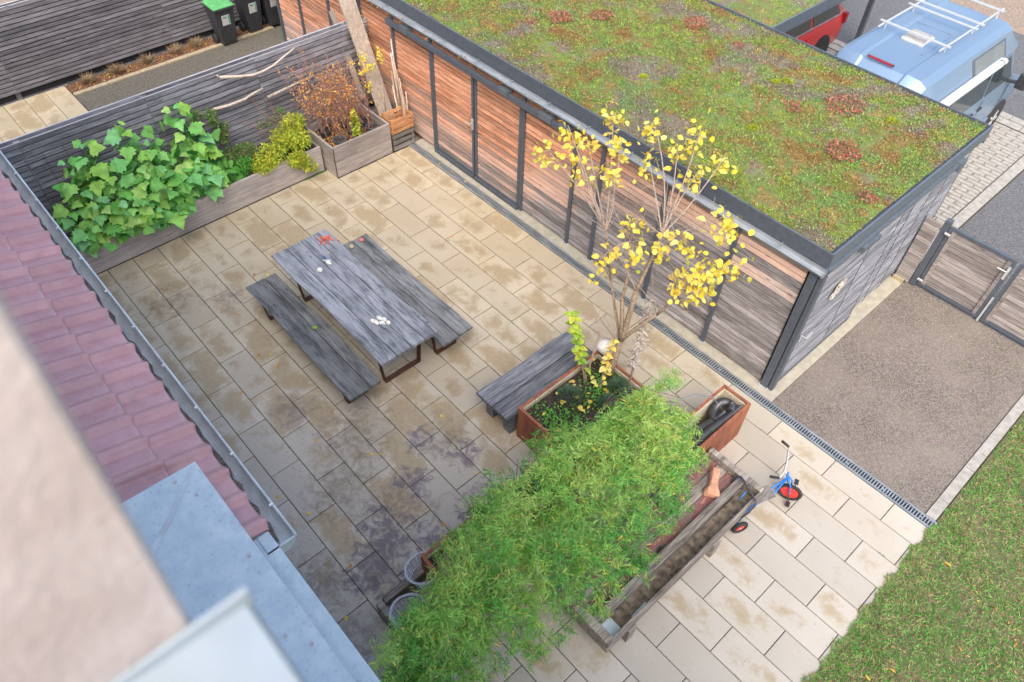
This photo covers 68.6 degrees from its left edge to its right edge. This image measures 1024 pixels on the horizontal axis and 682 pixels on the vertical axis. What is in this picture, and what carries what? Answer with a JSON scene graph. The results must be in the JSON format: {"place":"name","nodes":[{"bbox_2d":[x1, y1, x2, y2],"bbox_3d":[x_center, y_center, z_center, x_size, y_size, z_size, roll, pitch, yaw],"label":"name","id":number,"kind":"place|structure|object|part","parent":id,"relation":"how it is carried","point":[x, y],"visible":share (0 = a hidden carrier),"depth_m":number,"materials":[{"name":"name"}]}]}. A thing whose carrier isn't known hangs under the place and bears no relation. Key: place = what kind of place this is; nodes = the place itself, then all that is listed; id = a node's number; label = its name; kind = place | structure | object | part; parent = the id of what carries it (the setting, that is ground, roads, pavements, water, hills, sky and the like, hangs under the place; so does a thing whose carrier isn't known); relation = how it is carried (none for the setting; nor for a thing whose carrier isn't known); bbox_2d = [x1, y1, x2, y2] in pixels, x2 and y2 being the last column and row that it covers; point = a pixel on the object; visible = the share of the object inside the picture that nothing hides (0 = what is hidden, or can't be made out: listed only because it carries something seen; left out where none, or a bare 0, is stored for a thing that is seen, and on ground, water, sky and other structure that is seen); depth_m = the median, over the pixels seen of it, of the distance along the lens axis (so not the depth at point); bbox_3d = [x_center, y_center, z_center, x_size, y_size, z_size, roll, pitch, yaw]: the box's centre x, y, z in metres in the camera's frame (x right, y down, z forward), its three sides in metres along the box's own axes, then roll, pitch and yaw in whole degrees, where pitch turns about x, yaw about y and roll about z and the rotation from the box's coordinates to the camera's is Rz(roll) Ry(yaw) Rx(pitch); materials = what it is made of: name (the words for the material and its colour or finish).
{"place":"outdoors","nodes":[
{"label":"outdoors","id":0,"kind":"place"},
{"bbox_2d":[0,86,88,142],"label":"slab path","id":1,"kind":"structure","parent":0,"point":[37,112],"depth_m":14.36,"materials":[{"name":"stone"}]},
{"bbox_2d":[0,15,374,231],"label":"slatted fence","id":2,"kind":"object","parent":1,"relation":"on","point":[202,91],"visible":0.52,"depth_m":12.22,"materials":[{"name":"grey wood"}]},
{"bbox_2d":[17,136,91,206],"bbox_3d":[-6.743,-2.524,11.386,1.100,0.950,0.010,-34,58,-27],"label":"wire trellis","id":3,"kind":"object","parent":2,"relation":"attached to","point":[50,168],"visible":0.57,"depth_m":11.16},
{"bbox_2d":[211,87,262,111],"bbox_3d":[-4.571,-4.017,12.503,0.954,0.112,0.061,-32,57,-26],"label":"dead branch","id":4,"kind":"object","parent":2,"relation":"attached to","point":[235,102],"visible":0.88,"depth_m":12.49,"materials":[{"name":"wood"}]},
{"bbox_2d":[216,48,294,78],"bbox_3d":[-4.201,-4.527,12.406,1.435,0.240,0.064,-32,57,-26],"label":"dead branch","id":5,"kind":"object","parent":2,"relation":"attached to","point":[249,75],"visible":1,"depth_m":12.41,"materials":[{"name":"wood"}]},
{"bbox_2d":[267,75,312,98],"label":"dead branch","id":6,"kind":"object","parent":2,"relation":"attached to","point":[281,90],"visible":0.65,"depth_m":12.95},
{"bbox_2d":[328,10,364,97],"bbox_3d":[-2.988,-5.182,13.616,0.112,1.398,0.758,-31,56,-25],"label":"wooden plank","id":7,"kind":"object","parent":2,"relation":"attached to","point":[333,16],"visible":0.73,"depth_m":13.68,"materials":[{"name":"brown wood"}]},
{"bbox_2d":[75,26,284,110],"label":"gravel path","id":8,"kind":"structure","parent":0,"point":[91,100],"depth_m":15.50,"materials":[{"name":"gravel"}]},
{"bbox_2d":[202,0,236,44],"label":"wheelie bin","id":9,"kind":"object","parent":8,"relation":"on","point":[220,13],"visible":1,"depth_m":15.77,"materials":[{"name":"black plastic"}]},
{"bbox_2d":[97,138,926,681],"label":"paving","id":10,"kind":"structure","parent":0,"point":[777,590],"depth_m":9.74,"materials":[{"name":"stone"}]},
{"bbox_2d":[64,134,324,273],"bbox_3d":[-5.507,-2.059,12.118,5.340,0.495,0.580,-34,58,-27],"label":"raised bed","id":11,"kind":"object","parent":10,"relation":"on","point":[252,187],"visible":0.41,"depth_m":12.31,"materials":[{"name":"grey wood"}]},
{"bbox_2d":[52,101,242,258],"bbox_3d":[-5.550,-2.452,11.422,2.814,1.598,1.348,-34,58,-27],"label":"ivy","id":12,"kind":"object","parent":11,"relation":"in","point":[160,195],"visible":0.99,"depth_m":11.26,"materials":[{"name":"green plant"}]},
{"bbox_2d":[187,107,232,153],"bbox_3d":[-4.913,-3.393,12.358,0.628,1.025,0.332,-34,58,-27],"label":"climbing shrub","id":13,"kind":"object","parent":11,"relation":"in","point":[223,138],"visible":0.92,"depth_m":12.23,"materials":[{"name":"green plant"}]},
{"bbox_2d":[208,141,256,163],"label":"leafy shrub","id":14,"kind":"object","parent":11,"relation":"on","point":[241,150],"visible":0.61,"depth_m":12.61,"materials":[{"name":"green plant"}]},
{"bbox_2d":[222,155,253,187],"bbox_3d":[-4.618,-2.798,12.449,0.853,0.312,0.553,-34,58,-27],"label":"herb patch","id":15,"kind":"object","parent":11,"relation":"on","point":[244,166],"visible":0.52,"depth_m":12.47,"materials":[{"name":"green plant"}]},
{"bbox_2d":[255,106,286,144],"bbox_3d":[-4.116,-3.700,12.923,0.608,0.621,0.203,-34,58,-27],"label":"leafy sprig","id":16,"kind":"object","parent":11,"relation":"in","point":[278,109],"visible":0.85,"depth_m":12.85,"materials":[{"name":"green plant"}]},
{"bbox_2d":[250,111,311,176],"bbox_3d":[-3.938,-3.312,12.709,1.350,0.763,0.882,-34,58,-27],"label":"peony bush","id":17,"kind":"object","parent":11,"relation":"on","point":[294,136],"visible":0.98,"depth_m":12.69,"materials":[{"name":"yellow plant"}]},
{"bbox_2d":[302,153,318,173],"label":"hanging stem","id":18,"kind":"object","parent":11,"relation":"hanging from","point":[307,168],"visible":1,"depth_m":12.95,"materials":[{"name":"green plant"}]},
{"bbox_2d":[246,273,380,403],"bbox_3d":[-2.767,0.015,10.435,0.524,0.448,2.652,-34,58,-27],"label":"garden bench","id":19,"kind":"object","parent":10,"relation":"on","point":[336,359],"visible":1,"depth_m":10.19,"materials":[{"name":"grey wood"}]},
{"bbox_2d":[304,103,391,177],"bbox_3d":[-2.926,-3.619,13.496,1.200,0.608,0.898,-34,58,-27],"label":"raised bed","id":20,"kind":"object","parent":10,"relation":"on","point":[350,154],"visible":0.58,"depth_m":13.26,"materials":[{"name":"grey wood"}]},
{"bbox_2d":[233,33,380,145],"bbox_3d":[-3.313,-4.143,12.502,2.596,1.826,1.410,-34,58,-27],"label":"autumn shrub","id":21,"kind":"object","parent":20,"relation":"in","point":[347,96],"visible":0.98,"depth_m":12.74,"materials":[{"name":"orange plant"}]},
{"bbox_2d":[318,126,331,138],"bbox_3d":[-3.288,-3.658,13.209,0.236,0.125,0.236,-34,58,-27],"label":"plant pot","id":22,"kind":"object","parent":20,"relation":"on","point":[327,132],"visible":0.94,"depth_m":13.18,"materials":[{"name":"black plastic"}]},
{"bbox_2d":[333,135,345,144],"bbox_3d":[-2.996,-3.466,13.051,0.236,0.125,0.236,-34,58,-27],"label":"plant pot","id":23,"kind":"object","parent":20,"relation":"on","point":[337,140],"visible":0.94,"depth_m":13.04,"materials":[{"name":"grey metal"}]},
{"bbox_2d":[336,117,348,129],"bbox_3d":[-3.026,-3.884,13.415,0.236,0.125,0.236,-34,58,-27],"label":"plant pot","id":24,"kind":"object","parent":20,"relation":"on","point":[341,127],"visible":0.3,"depth_m":13.39,"materials":[{"name":"black plastic"}]},
{"bbox_2d":[348,125,360,137],"bbox_3d":[-2.776,-3.695,13.258,0.236,0.125,0.236,-34,58,-27],"label":"plant pot","id":25,"kind":"object","parent":20,"relation":"on","point":[351,132],"visible":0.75,"depth_m":13.23,"materials":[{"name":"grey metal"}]},
{"bbox_2d":[349,109,363,136],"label":"green seedling","id":26,"kind":"object","parent":20,"relation":"on","point":[357,130],"visible":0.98,"depth_m":13.02,"materials":[{"name":"green plant"}]},
{"bbox_2d":[355,116,367,128],"bbox_3d":[-2.684,-3.908,13.447,0.236,0.125,0.236,-34,58,-27],"label":"plant pot","id":27,"kind":"object","parent":20,"relation":"on","point":[364,120],"visible":0.53,"depth_m":13.44,"materials":[{"name":"black plastic"}]},
{"bbox_2d":[357,46,385,110],"bbox_3d":[-2.476,-4.587,13.319,0.508,1.272,0.306,-34,58,-27],"label":"yellow sapling","id":28,"kind":"object","parent":20,"relation":"in","point":[368,66],"visible":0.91,"depth_m":13.10,"materials":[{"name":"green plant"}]},
{"bbox_2d":[365,122,378,130],"bbox_3d":[-2.486,-3.785,13.347,0.236,0.125,0.236,-34,58,-27],"label":"plant pot","id":29,"kind":"object","parent":20,"relation":"on","point":[375,125],"visible":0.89,"depth_m":13.34,"materials":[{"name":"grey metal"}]},
{"bbox_2d":[271,229,437,382],"bbox_3d":[-2.236,-0.438,10.649,0.930,0.748,2.710,-34,58,-27],"label":"garden table","id":30,"kind":"object","parent":10,"relation":"on","point":[349,292],"visible":1,"depth_m":10.32,"materials":[{"name":"grey wood"}]},
{"bbox_2d":[317,235,338,244],"bbox_3d":[-2.706,-1.497,11.031,0.287,0.041,0.185,-20,52,-18],"label":"berry bunch","id":31,"kind":"object","parent":30,"relation":"on","point":[322,237],"visible":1,"depth_m":11.03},
{"bbox_2d":[338,0,399,134],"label":"wooden plank","id":32,"kind":"object","parent":10,"relation":"on","point":[354,23],"visible":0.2,"depth_m":13.45,"materials":[{"name":"brown wood"}]},
{"bbox_2d":[391,127,414,150],"bbox_3d":[-2.081,-3.796,13.845,0.465,0.355,0.300,-34,58,-27],"label":"wooden crate","id":33,"kind":"object","parent":10,"relation":"on","point":[402,141],"visible":0.63,"depth_m":13.78,"materials":[{"name":"wood"}]},
{"bbox_2d":[380,105,413,134],"bbox_3d":[-2.078,-4.004,13.588,0.480,0.295,0.330,-34,58,-27],"label":"wooden crate","id":34,"kind":"object","parent":33,"relation":"on","point":[398,124],"visible":0.89,"depth_m":13.56,"materials":[{"name":"wood"}]},
{"bbox_2d":[392,85,402,131],"bbox_3d":[-2.108,-4.229,13.816,0.039,0.937,0.244,-28,55,-24],"label":"wooden stick","id":35,"kind":"object","parent":34,"relation":"in","point":[395,100],"visible":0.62,"depth_m":13.65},
{"bbox_2d":[405,91,408,118],"bbox_3d":[-1.900,-4.152,13.790,0.052,0.885,0.163,-24,54,-21],"label":"wooden stick","id":36,"kind":"object","parent":34,"relation":"in","point":[406,101],"visible":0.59,"depth_m":13.62,"materials":[{"name":"brown wood"}]},
{"bbox_2d":[393,62,406,135],"bbox_3d":[-2.020,-4.349,13.592,0.046,1.434,0.223,-24,54,-21],"label":"wooden stick","id":37,"kind":"object","parent":33,"relation":"on","point":[399,92],"visible":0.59,"depth_m":13.42,"materials":[{"name":"brown wood"}]},
{"bbox_2d":[399,78,408,134],"bbox_3d":[-1.979,-4.235,13.692,0.052,1.134,0.190,-26,55,-22],"label":"wooden stick","id":38,"kind":"object","parent":33,"relation":"on","point":[402,100],"visible":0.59,"depth_m":13.55,"materials":[{"name":"brown wood"}]},
{"bbox_2d":[376,566,434,637],"bbox_3d":[-1.009,2.890,8.088,0.650,0.300,0.620,-34,58,-27],"label":"wooden box","id":39,"kind":"object","parent":10,"relation":"on","point":[385,602],"visible":0.42,"depth_m":8.08,"materials":[{"name":"brown wood"}]},
{"bbox_2d":[389,593,424,628],"bbox_3d":[-1.075,2.873,7.858,0.409,0.302,0.405,-34,58,-27],"label":"wicker basket","id":40,"kind":"object","parent":39,"relation":"on","point":[391,614],"visible":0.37,"depth_m":7.89,"materials":[{"name":"wicker"}]},
{"bbox_2d":[404,551,435,591],"bbox_3d":[-0.952,2.508,8.140,0.429,0.350,0.418,-34,58,-27],"label":"wicker basket","id":41,"kind":"object","parent":39,"relation":"on","point":[408,578],"visible":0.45,"depth_m":8.12,"materials":[{"name":"wicker"}]},
{"bbox_2d":[343,234,472,354],"bbox_3d":[-1.613,-0.651,11.056,0.567,0.448,2.578,-34,58,-27],"label":"garden bench","id":42,"kind":"object","parent":10,"relation":"on","point":[449,324],"visible":0.8,"depth_m":10.81,"materials":[{"name":"grey wood"}]},
{"bbox_2d":[421,468,585,626],"bbox_3d":[-0.071,2.258,8.456,1.802,0.626,0.732,-34,58,-27],"label":"corten planter","id":43,"kind":"object","parent":10,"relation":"on","point":[427,561],"visible":0.21,"depth_m":8.16,"materials":[{"name":"metal"}]},
{"bbox_2d":[368,365,712,681],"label":"bamboo","id":44,"kind":"object","parent":43,"relation":"in","point":[411,658],"visible":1,"depth_m":7.09,"materials":[{"name":"green plant"}]},
{"bbox_2d":[476,331,592,433],"bbox_3d":[0.337,0.571,10.059,1.631,0.450,0.597,-34,58,-27],"label":"plank bench","id":45,"kind":"object","parent":10,"relation":"on","point":[504,397],"visible":0.72,"depth_m":9.83,"materials":[{"name":"grey wood"}]},
{"bbox_2d":[517,350,653,483],"bbox_3d":[0.950,0.969,9.615,1.442,0.626,1.032,-34,58,-27],"label":"corten planter","id":46,"kind":"object","parent":10,"relation":"on","point":[527,421],"visible":0.38,"depth_m":9.49,"materials":[{"name":"metal"}]},
{"bbox_2d":[563,311,590,384],"bbox_3d":[0.855,0.083,9.543,0.257,0.870,0.601,-16,51,-15],"label":"young tree","id":47,"kind":"object","parent":46,"relation":"on","point":[578,349],"visible":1,"depth_m":9.48,"materials":[{"name":"green plant"}]},
{"bbox_2d":[529,358,634,437],"bbox_3d":[0.953,0.746,9.381,1.297,0.300,0.920,-34,58,-27],"label":"herb cover","id":48,"kind":"object","parent":46,"relation":"on","point":[568,388],"visible":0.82,"depth_m":9.44,"materials":[{"name":"green plant"}]},
{"bbox_2d":[588,304,602,380],"bbox_3d":[1.062,0.040,9.517,0.101,1.006,0.455,7,49,4],"label":"bent branch","id":49,"kind":"object","parent":46,"relation":"on","point":[591,358],"visible":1,"depth_m":9.50,"materials":[{"name":"brown wood"}]},
{"bbox_2d":[597,339,613,355],"bbox_3d":[1.233,0.086,9.851,0.214,0.207,0.246,-34,58,-27],"label":"ball","id":50,"kind":"object","parent":46,"relation":"on","point":[602,344],"visible":0.59,"depth_m":9.78,"materials":[{"name":"plastic"}]},
{"bbox_2d":[599,339,618,389],"bbox_3d":[1.208,0.297,9.521,0.186,0.641,0.446,14,50,10],"label":"young tree","id":51,"kind":"object","parent":46,"relation":"on","point":[603,368],"visible":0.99,"depth_m":9.51,"materials":[{"name":"yellow plant"}]},
{"bbox_2d":[626,297,657,387],"bbox_3d":[1.597,0.065,9.501,0.240,1.036,0.846,15,50,11],"label":"driftwood pole","id":52,"kind":"object","parent":46,"relation":"on","point":[639,342],"visible":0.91,"depth_m":9.44,"materials":[{"name":"wood"}]},
{"bbox_2d":[531,101,754,378],"bbox_3d":[1.443,-1.158,9.164,1.723,3.157,2.905,-64,75,-39],"label":"yellow tree","id":53,"kind":"object","parent":46,"relation":"on","point":[623,334],"visible":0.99,"depth_m":8.82,"materials":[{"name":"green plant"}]},
{"bbox_2d":[553,447,763,651],"bbox_3d":[1.703,2.346,8.509,2.690,0.520,0.800,-34,58,-27],"label":"trough table","id":54,"kind":"object","parent":10,"relation":"on","point":[607,635],"visible":0.78,"depth_m":8.36,"materials":[{"name":"brown wood"}]},
{"bbox_2d":[631,602,645,616],"bbox_3d":[1.331,2.822,7.863,0.221,0.033,0.023,-35,58,-28],"label":"tube piece","id":55,"kind":"object","parent":54,"relation":"in","point":[638,609],"visible":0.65,"depth_m":7.86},
{"bbox_2d":[703,467,719,498],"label":"root wood piece","id":56,"kind":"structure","parent":54,"relation":"in","point":[711,489],"depth_m":8.76,"materials":[{"name":"wood"}]},
{"bbox_2d":[409,142,936,528],"bbox_3d":[1.615,-0.706,11.544,0.140,0.055,10.404,-34,58,-27],"label":"drain channel","id":57,"kind":"object","parent":10,"relation":"in","point":[906,506],"visible":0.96,"depth_m":10.66,"materials":[{"name":"metal"}]},
{"bbox_2d":[658,384,750,478],"bbox_3d":[2.424,1.168,9.452,1.122,0.686,0.412,-34,58,-27],"label":"corten planter","id":58,"kind":"object","parent":10,"relation":"on","point":[723,436],"visible":0.48,"depth_m":9.42,"materials":[{"name":"metal"}]},
{"bbox_2d":[661,394,721,411],"bbox_3d":[2.182,0.797,9.380,0.893,0.186,0.187,-4,49,-6],"label":"water pipe","id":59,"kind":"object","parent":58,"relation":"in","point":[697,395],"visible":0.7,"depth_m":9.37,"materials":[{"name":"grey metal"}]},
{"bbox_2d":[689,398,742,448],"bbox_3d":[2.453,1.046,9.301,1.005,0.232,0.334,-34,58,-27],"label":"ribbed hose","id":60,"kind":"object","parent":58,"relation":"in","point":[714,423],"visible":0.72,"depth_m":9.31,"materials":[{"name":"plastic"}]},
{"bbox_2d":[717,440,801,532],"bbox_3d":[2.950,1.762,8.951,1.158,0.686,0.556,-21,53,-19],"label":"tricycle","id":61,"kind":"object","parent":10,"relation":"on","point":[788,492],"visible":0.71,"depth_m":8.97,"materials":[{"name":"blue metal"}]},
{"bbox_2d":[0,0,1023,521],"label":"ground","id":62,"kind":"structure","parent":0,"point":[1012,16],"depth_m":18.25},
{"bbox_2d":[65,24,279,93],"bbox_3d":[-7.085,-6.131,15.982,4.660,0.050,0.335,-34,58,-27],"label":"planting bed","id":63,"kind":"object","parent":62,"relation":"on","point":[72,87],"visible":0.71,"depth_m":15.57,"materials":[{"name":"soil"}]},
{"bbox_2d":[78,70,98,84],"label":"grass tuft","id":64,"kind":"object","parent":63,"relation":"on","point":[89,79],"visible":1,"depth_m":15.03,"materials":[{"name":"plant"}]},
{"bbox_2d":[104,62,129,74],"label":"grass tuft","id":65,"kind":"object","parent":63,"relation":"on","point":[117,69],"visible":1,"depth_m":15.30,"materials":[{"name":"plant"}]},
{"bbox_2d":[0,0,268,104],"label":"slatted fence","id":66,"kind":"object","parent":63,"relation":"on","point":[46,44],"visible":0.84,"depth_m":14.74,"materials":[{"name":"grey wood"}]},
{"bbox_2d":[136,51,157,64],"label":"grass tuft","id":67,"kind":"object","parent":63,"relation":"on","point":[145,59],"visible":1,"depth_m":15.60,"materials":[{"name":"plant"}]},
{"bbox_2d":[166,42,185,53],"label":"grass tuft","id":68,"kind":"object","parent":63,"relation":"on","point":[176,49],"visible":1,"depth_m":15.89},
{"bbox_2d":[185,35,205,47],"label":"grass tuft","id":69,"kind":"object","parent":63,"relation":"on","point":[198,42],"visible":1,"depth_m":16.09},
{"bbox_2d":[234,0,262,32],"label":"wheelie bin","id":70,"kind":"object","parent":63,"relation":"on","point":[249,12],"visible":1,"depth_m":16.30,"materials":[{"name":"black plastic"}]},
{"bbox_2d":[260,0,279,25],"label":"wheelie bin","id":71,"kind":"object","parent":63,"relation":"on","point":[269,12],"visible":0.71,"depth_m":16.56,"materials":[{"name":"black plastic"}]},
{"bbox_2d":[73,25,277,95],"bbox_3d":[-6.961,-5.973,15.841,4.560,0.061,0.135,-34,58,-27],"label":"path edging","id":72,"kind":"object","parent":62,"relation":"on","point":[85,90],"visible":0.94,"depth_m":15.61,"materials":[{"name":"concrete"}]},
{"bbox_2d":[0,150,380,681],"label":"house","id":73,"kind":"structure","parent":62,"relation":"on","point":[148,533],"depth_m":4.95,"materials":[{"name":"tile"}]},
{"bbox_2d":[390,70,397,103],"bbox_3d":[-2.135,-4.391,13.789,0.038,1.184,0.183,-25,54,-22],"label":"wooden stick","id":74,"kind":"object","parent":62,"relation":"on","point":[393,84],"visible":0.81,"depth_m":13.52,"materials":[{"name":"brown wood"}]},
{"bbox_2d":[390,39,398,90],"bbox_3d":[-2.095,-4.613,13.620,0.065,1.733,0.194,-26,55,-22],"label":"wooden stick","id":75,"kind":"object","parent":62,"relation":"on","point":[392,52],"visible":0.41,"depth_m":13.14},
{"bbox_2d":[390,52,400,115],"bbox_3d":[-2.101,-4.496,13.650,0.039,1.533,0.184,-21,53,-19],"label":"wooden stick","id":76,"kind":"object","parent":62,"relation":"on","point":[394,78],"visible":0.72,"depth_m":13.40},
{"bbox_2d":[394,68,400,110],"bbox_3d":[-2.061,-4.380,13.717,0.052,1.284,0.201,-26,55,-23],"label":"wooden stick","id":77,"kind":"object","parent":62,"relation":"on","point":[398,91],"visible":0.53,"depth_m":13.59,"materials":[{"name":"brown wood"}]},
{"bbox_2d":[828,39,1023,133],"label":"road gutter","id":78,"kind":"object","parent":62,"relation":"on","point":[1004,118],"visible":0.15,"depth_m":15.06,"materials":[{"name":"stone"}]},
{"bbox_2d":[925,393,1023,521],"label":"kerb bed","id":79,"kind":"object","parent":62,"relation":"on","point":[964,475],"visible":1,"depth_m":9.68,"materials":[{"name":"concrete"}]},
{"bbox_3d":[7.807,-0.094,10.344,0.095,1.280,0.090,-34,58,-27],"label":"gate post","id":80,"kind":"object","parent":79,"relation":"on","visible":0},
{"bbox_2d":[980,262,1023,344],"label":"gate","id":81,"kind":"structure","parent":80,"relation":"attached to","point":[1004,315],"depth_m":10.90,"materials":[{"name":"brown wood"}]},
{"bbox_2d":[415,138,901,401],"bbox_3d":[2.181,-2.310,12.964,3.568,0.054,7.990,-34,58,-27],"label":"concrete strip","id":82,"kind":"object","parent":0,"point":[873,299],"visible":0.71,"depth_m":11.33,"materials":[{"name":"concrete"}]},
{"bbox_2d":[276,0,992,390],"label":"garden shed","id":83,"kind":"structure","parent":82,"relation":"on","point":[848,170],"depth_m":10.79,"materials":[{"name":"plant"}]},
{"bbox_2d":[431,52,474,178],"bbox_3d":[-1.003,-3.864,12.831,0.075,2.008,1.080,-34,58,-27],"label":"door","id":84,"kind":"structure","parent":83,"relation":"in","point":[455,139],"depth_m":12.84,"materials":[{"name":"brown wood"}]},
{"bbox_2d":[474,79,521,209],"bbox_3d":[-0.247,-3.221,12.297,0.075,2.008,1.115,-34,58,-27],"label":"door","id":85,"kind":"structure","parent":83,"relation":"in","point":[497,155],"depth_m":12.30,"materials":[{"name":"brown wood"}]},
{"bbox_2d":[829,278,846,299],"bbox_3d":[4.150,-0.662,9.532,0.285,0.224,0.049,-34,58,-27],"label":"wicker ornament","id":86,"kind":"object","parent":83,"relation":"hanging from","point":[838,288],"visible":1,"depth_m":9.50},
{"bbox_2d":[892,215,941,282],"bbox_3d":[6.169,-1.367,11.438,0.100,1.220,0.235,-34,58,-27],"label":"fence panel","id":87,"kind":"object","parent":82,"relation":"on","point":[923,240],"visible":1,"depth_m":11.39,"materials":[{"name":"brown wood"}]},
{"bbox_2d":[772,281,1023,513],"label":"gravel drive","id":88,"kind":"structure","parent":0,"point":[908,392],"depth_m":10.42,"materials":[{"name":"gravel"}]},
{"bbox_2d":[909,218,954,285],"bbox_3d":[6.359,-1.301,11.347,0.135,1.280,0.160,-34,58,-27],"label":"gate post","id":89,"kind":"object","parent":88,"relation":"on","point":[935,245],"visible":1,"depth_m":11.29,"materials":[{"name":"metal"}]},
{"bbox_2d":[917,226,1018,320],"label":"gate","id":90,"kind":"structure","parent":89,"relation":"attached to","point":[964,271],"depth_m":11.09,"materials":[{"name":"brown wood"}]},
{"bbox_2d":[800,413,1023,681],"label":"lawn","id":91,"kind":"structure","parent":0,"point":[958,619],"depth_m":8.45,"materials":[{"name":"plant"}]},
{"bbox_2d":[826,48,1023,227],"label":"parking bay","id":92,"kind":"object","parent":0,"point":[997,153],"visible":0.07,"depth_m":14.00,"materials":[{"name":"stone"}]},
{"bbox_2d":[711,0,844,32],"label":"carport","id":93,"kind":"object","parent":92,"relation":"on","point":[783,16],"visible":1,"depth_m":12.64,"materials":[{"name":"plant"}]},
{"bbox_2d":[785,3,849,50],"bbox_3d":[4.853,-6.374,15.608,4.430,1.530,2.195,-34,58,-27],"label":"red car","id":94,"kind":"object","parent":92,"relation":"on","point":[821,31],"visible":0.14,"depth_m":15.57,"materials":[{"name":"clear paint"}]},
{"bbox_3d":[5.735,-6.321,14.999,0.870,0.375,0.144,-34,58,-27],"label":"side window","id":95,"kind":"part","parent":94,"relation":"part of","materials":[{"name":"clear glass"}]},
{"bbox_3d":[6.494,-6.827,15.466,1.020,0.375,0.144,-34,58,-27],"label":"side window","id":96,"kind":"part","parent":94,"relation":"part of","materials":[{"name":"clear glass"}]},
{"bbox_2d":[835,0,1023,124],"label":"camper van","id":97,"kind":"object","parent":92,"relation":"on","point":[949,53],"visible":0.46,"depth_m":12.09,"materials":[{"name":"paint"}]},
{"bbox_3d":[7.609,-4.055,12.505,1.460,0.540,0.074,-34,58,-27],"label":"side window","id":98,"kind":"part","parent":97,"relation":"part of","materials":[{"name":"grey glass"}]},
{"bbox_3d":[7.792,-4.620,12.254,1.200,0.270,0.166,-34,58,-27],"label":"roof window frame","id":99,"kind":"part","parent":97,"relation":"part of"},
{"bbox_3d":[7.796,-4.616,12.252,1.060,0.236,0.148,-34,58,-27],"label":"roof window","id":100,"kind":"part","parent":97,"relation":"part of","materials":[{"name":"white glass"}]},
{"bbox_3d":[8.603,-4.706,13.127,1.060,0.530,0.073,-34,58,-27],"label":"side window","id":101,"kind":"part","parent":97,"relation":"part of","materials":[{"name":"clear glass"}]},
{"bbox_2d":[836,0,1023,119],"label":"road","id":102,"kind":"structure","parent":0,"point":[889,9],"depth_m":17.63,"materials":[{"name":"asphalt"}]},
{"bbox_2d":[854,0,875,39],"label":"street lamp","id":103,"kind":"object","parent":102,"relation":"on","point":[865,18],"depth_m":16.45,"materials":[{"name":"grey metal"}]},
{"bbox_2d":[894,171,1023,345],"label":"driveway","id":104,"kind":"structure","parent":0,"point":[997,222],"depth_m":12.88,"materials":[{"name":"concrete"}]},
{"bbox_2d":[917,155,1023,266],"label":"bay edging","id":105,"kind":"object","parent":104,"relation":"on","point":[983,198],"visible":0.56,"depth_m":13.40,"materials":[{"name":"stone"}]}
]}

